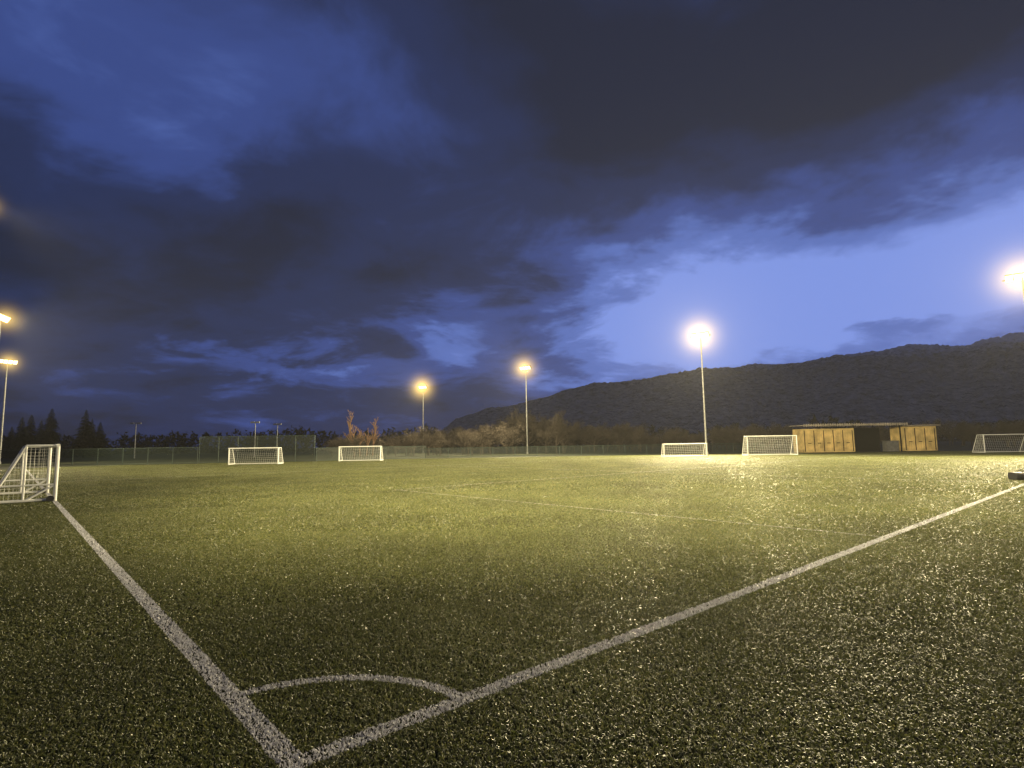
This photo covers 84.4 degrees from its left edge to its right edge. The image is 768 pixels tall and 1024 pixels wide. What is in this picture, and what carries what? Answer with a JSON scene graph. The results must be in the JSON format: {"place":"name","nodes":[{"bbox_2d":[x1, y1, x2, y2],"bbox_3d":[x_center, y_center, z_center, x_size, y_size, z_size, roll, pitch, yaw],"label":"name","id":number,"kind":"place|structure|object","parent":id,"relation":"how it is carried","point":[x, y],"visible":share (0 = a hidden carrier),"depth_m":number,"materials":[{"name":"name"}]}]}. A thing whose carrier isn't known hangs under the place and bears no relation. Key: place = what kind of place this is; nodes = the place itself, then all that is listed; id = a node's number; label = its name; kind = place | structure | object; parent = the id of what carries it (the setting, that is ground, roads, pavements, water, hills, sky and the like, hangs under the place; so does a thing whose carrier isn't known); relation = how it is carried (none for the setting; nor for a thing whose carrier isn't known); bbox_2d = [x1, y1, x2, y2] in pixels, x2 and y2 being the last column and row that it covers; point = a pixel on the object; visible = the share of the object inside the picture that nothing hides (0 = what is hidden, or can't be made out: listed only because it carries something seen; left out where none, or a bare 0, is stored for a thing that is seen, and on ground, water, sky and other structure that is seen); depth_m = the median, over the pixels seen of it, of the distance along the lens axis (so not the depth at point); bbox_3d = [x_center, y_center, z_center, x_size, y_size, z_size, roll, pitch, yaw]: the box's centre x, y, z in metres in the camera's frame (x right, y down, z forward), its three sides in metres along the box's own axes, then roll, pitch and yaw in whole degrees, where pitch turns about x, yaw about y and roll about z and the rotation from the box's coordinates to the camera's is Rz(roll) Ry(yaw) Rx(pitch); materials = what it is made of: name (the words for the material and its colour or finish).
{"place":"outdoors","nodes":[
{"label":"outdoors","id":0,"kind":"place"},
{"bbox_2d":[0,451,1023,767],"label":"artificial turf pitch","id":1,"kind":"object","parent":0,"point":[772,611],"visible":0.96,"depth_m":5.35,"materials":[{"name":"green plastic"}]},
{"bbox_2d":[0,444,60,503],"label":"football goal","id":2,"kind":"object","parent":1,"relation":"on","point":[22,479],"visible":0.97,"depth_m":18.49,"materials":[{"name":"white paint"}]},
{"bbox_2d":[228,447,282,464],"bbox_3d":[-26.659,7.503,58.873,5.182,1.744,1.515,-1,-6,0],"label":"football goal","id":3,"kind":"object","parent":1,"relation":"on","point":[278,448],"visible":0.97,"depth_m":59.08,"materials":[{"name":"white paint"}]},
{"bbox_2d":[199,435,314,462],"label":"wire fence","id":4,"kind":"object","parent":1,"relation":"on","point":[263,451],"visible":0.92,"depth_m":66.62,"materials":[{"name":"black metal"}]},
{"bbox_2d":[339,446,382,460],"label":"football goal","id":5,"kind":"object","parent":1,"relation":"on","point":[359,454],"visible":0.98,"depth_m":66.35,"materials":[{"name":"white paint"}]},
{"bbox_2d":[661,443,707,456],"bbox_3d":[19.070,7.331,62.687,4.800,1.449,1.387,-1,-6,0],"label":"football goal","id":6,"kind":"object","parent":1,"relation":"on","point":[663,450],"visible":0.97,"depth_m":62.80,"materials":[{"name":"white paint"}]},
{"bbox_2d":[742,435,797,455],"bbox_3d":[28.412,6.796,62.377,5.500,2.149,1.687,-1,-6,0],"label":"football goal","id":7,"kind":"object","parent":1,"relation":"on","point":[770,444],"visible":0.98,"depth_m":62.62,"materials":[{"name":"white paint"}]},
{"bbox_2d":[972,434,1023,452],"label":"football goal","id":8,"kind":"object","parent":1,"relation":"on","point":[983,442],"visible":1,"depth_m":59.17,"materials":[{"name":"white paint"}]},
{"bbox_2d":[1002,272,1023,299],"bbox_3d":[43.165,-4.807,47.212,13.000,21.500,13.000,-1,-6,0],"label":"floodlight mast","id":9,"kind":"object","parent":1,"relation":"on","point":[1017,277],"visible":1,"depth_m":48.02,"materials":[{"name":"metal"}]},
{"bbox_2d":[0,439,1023,472],"bbox_3d":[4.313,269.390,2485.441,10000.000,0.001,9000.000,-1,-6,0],"label":"ground","id":10,"kind":"structure","parent":0,"point":[946,446],"depth_m":100.42,"materials":[{"name":"green plant"}]},
{"bbox_2d":[0,313,10,330],"bbox_3d":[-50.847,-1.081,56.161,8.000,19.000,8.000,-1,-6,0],"label":"floodlight mast","id":11,"kind":"object","parent":10,"relation":"on","point":[4,318],"visible":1,"depth_m":56.72,"materials":[{"name":"metal"}]},
{"bbox_2d":[1,427,15,457],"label":"conifer tree","id":12,"kind":"object","parent":10,"relation":"on","point":[8,440],"visible":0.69,"depth_m":161.58,"materials":[{"name":"green plant"}]},
{"bbox_2d":[0,358,17,461],"bbox_3d":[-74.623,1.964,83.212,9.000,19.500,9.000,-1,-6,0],"label":"floodlight mast","id":13,"kind":"object","parent":10,"relation":"on","point":[8,361],"visible":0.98,"depth_m":83.28,"materials":[{"name":"metal"}]},
{"bbox_2d":[4,417,32,458],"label":"conifer tree","id":14,"kind":"object","parent":10,"relation":"on","point":[19,441],"visible":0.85,"depth_m":158.80,"materials":[{"name":"green plant"}]},
{"bbox_2d":[11,416,41,457],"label":"conifer tree","id":15,"kind":"object","parent":10,"relation":"on","point":[31,431],"visible":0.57,"depth_m":164.35,"materials":[{"name":"green plant"}]},
{"bbox_2d":[27,421,46,457],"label":"conifer tree","id":16,"kind":"object","parent":10,"relation":"on","point":[39,433],"visible":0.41,"depth_m":156.68,"materials":[{"name":"green plant"}]},
{"bbox_2d":[27,409,70,458],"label":"conifer tree","id":17,"kind":"object","parent":10,"relation":"on","point":[53,436],"visible":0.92,"depth_m":155.50,"materials":[{"name":"green plant"}]},
{"bbox_2d":[64,409,99,457],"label":"conifer tree","id":18,"kind":"object","parent":10,"relation":"on","point":[82,432],"visible":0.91,"depth_m":159.25,"materials":[{"name":"green plant"}]},
{"bbox_2d":[75,419,101,456],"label":"conifer tree","id":19,"kind":"object","parent":10,"relation":"on","point":[92,445],"visible":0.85,"depth_m":160.27,"materials":[{"name":"green plant"}]},
{"bbox_2d":[0,447,197,466],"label":"wire fence","id":20,"kind":"object","parent":10,"relation":"on","point":[137,463],"visible":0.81,"depth_m":66.10,"materials":[{"name":"black metal"}]},
{"bbox_2d":[87,422,111,456],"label":"conifer tree","id":21,"kind":"object","parent":10,"relation":"on","point":[100,437],"visible":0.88,"depth_m":162.28,"materials":[{"name":"green plant"}]},
{"bbox_2d":[130,423,141,457],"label":"distant light pole","id":22,"kind":"object","parent":10,"relation":"on","point":[135,438],"visible":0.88,"depth_m":122.52,"materials":[{"name":"metal"}]},
{"bbox_2d":[0,422,458,454],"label":"distant tree line","id":23,"kind":"object","parent":10,"relation":"on","point":[166,442],"visible":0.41,"depth_m":283.02,"materials":[{"name":"green plant"}]},
{"bbox_2d":[250,421,259,455],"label":"distant light pole","id":24,"kind":"object","parent":10,"relation":"on","point":[255,432],"visible":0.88,"depth_m":111.64,"materials":[{"name":"metal"}]},
{"bbox_2d":[344,410,357,456],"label":"birch tree","id":25,"kind":"object","parent":10,"relation":"on","point":[349,435],"visible":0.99,"depth_m":99.09,"materials":[{"name":"brown plant"}]},
{"bbox_2d":[354,425,365,455],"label":"birch tree","id":26,"kind":"object","parent":10,"relation":"on","point":[360,438],"visible":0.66,"depth_m":101.32,"materials":[{"name":"brown plant"}]},
{"bbox_2d":[362,428,371,452],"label":"birch tree","id":27,"kind":"object","parent":10,"relation":"on","point":[367,440],"visible":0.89,"depth_m":103.42,"materials":[{"name":"brown plant"}]},
{"bbox_2d":[316,446,425,460],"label":"wire fence","id":28,"kind":"object","parent":10,"relation":"on","point":[392,453],"visible":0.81,"depth_m":71.52,"materials":[{"name":"black metal"}]},
{"bbox_2d":[370,417,380,454],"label":"birch tree","id":29,"kind":"object","parent":10,"relation":"on","point":[374,431],"visible":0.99,"depth_m":100.02,"materials":[{"name":"brown plant"}]},
{"bbox_2d":[419,385,426,452],"bbox_3d":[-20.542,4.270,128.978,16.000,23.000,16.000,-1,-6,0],"label":"floodlight mast","id":30,"kind":"object","parent":10,"relation":"on","point":[422,387],"visible":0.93,"depth_m":129.17,"materials":[{"name":"metal"}]},
{"bbox_2d":[520,365,531,453],"bbox_3d":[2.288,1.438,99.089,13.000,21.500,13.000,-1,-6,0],"label":"floodlight mast","id":31,"kind":"object","parent":10,"relation":"on","point":[525,367],"visible":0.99,"depth_m":99.11,"materials":[{"name":"metal"}]},
{"bbox_2d":[425,443,754,457],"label":"wire fence","id":32,"kind":"object","parent":10,"relation":"on","point":[523,454],"visible":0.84,"depth_m":78.36,"materials":[{"name":"black metal"}]},
{"bbox_2d":[322,407,1023,456],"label":"bare tree row","id":33,"kind":"object","parent":10,"relation":"on","point":[553,433],"visible":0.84,"depth_m":104.24,"materials":[{"name":"brown plant"}]},
{"bbox_2d":[690,331,710,453],"bbox_3d":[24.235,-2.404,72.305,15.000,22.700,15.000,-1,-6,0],"label":"floodlight mast","id":34,"kind":"object","parent":10,"relation":"on","point":[700,335],"visible":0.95,"depth_m":72.35,"materials":[{"name":"metal"}]},
{"bbox_2d":[458,415,1023,448],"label":"distant tree line","id":35,"kind":"object","parent":10,"relation":"on","point":[652,429],"visible":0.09,"depth_m":261.79,"materials":[{"name":"green plant"}]},
{"bbox_2d":[789,422,937,452],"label":"container shelter","id":36,"kind":"object","parent":10,"relation":"on","point":[916,438],"visible":0.98,"depth_m":70.70,"materials":[{"name":"yellow paint"}]},
{"bbox_2d":[0,0,1023,451],"label":"sky","id":37,"kind":"structure","parent":0,"point":[224,216],"materials":[{"name":"blue"}]},
{"bbox_2d":[377,332,1023,445],"bbox_3d":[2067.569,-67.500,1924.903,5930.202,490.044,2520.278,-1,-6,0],"label":"hills","id":38,"kind":"structure","parent":0,"point":[981,380],"depth_m":1352.42,"materials":[{"name":"green plant"}]},
{"bbox_2d":[1008,468,1023,479],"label":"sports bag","id":39,"kind":"object","parent":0,"point":[1015,475],"visible":1,"depth_m":20.86,"materials":[{"name":"fabric"}]}
]}

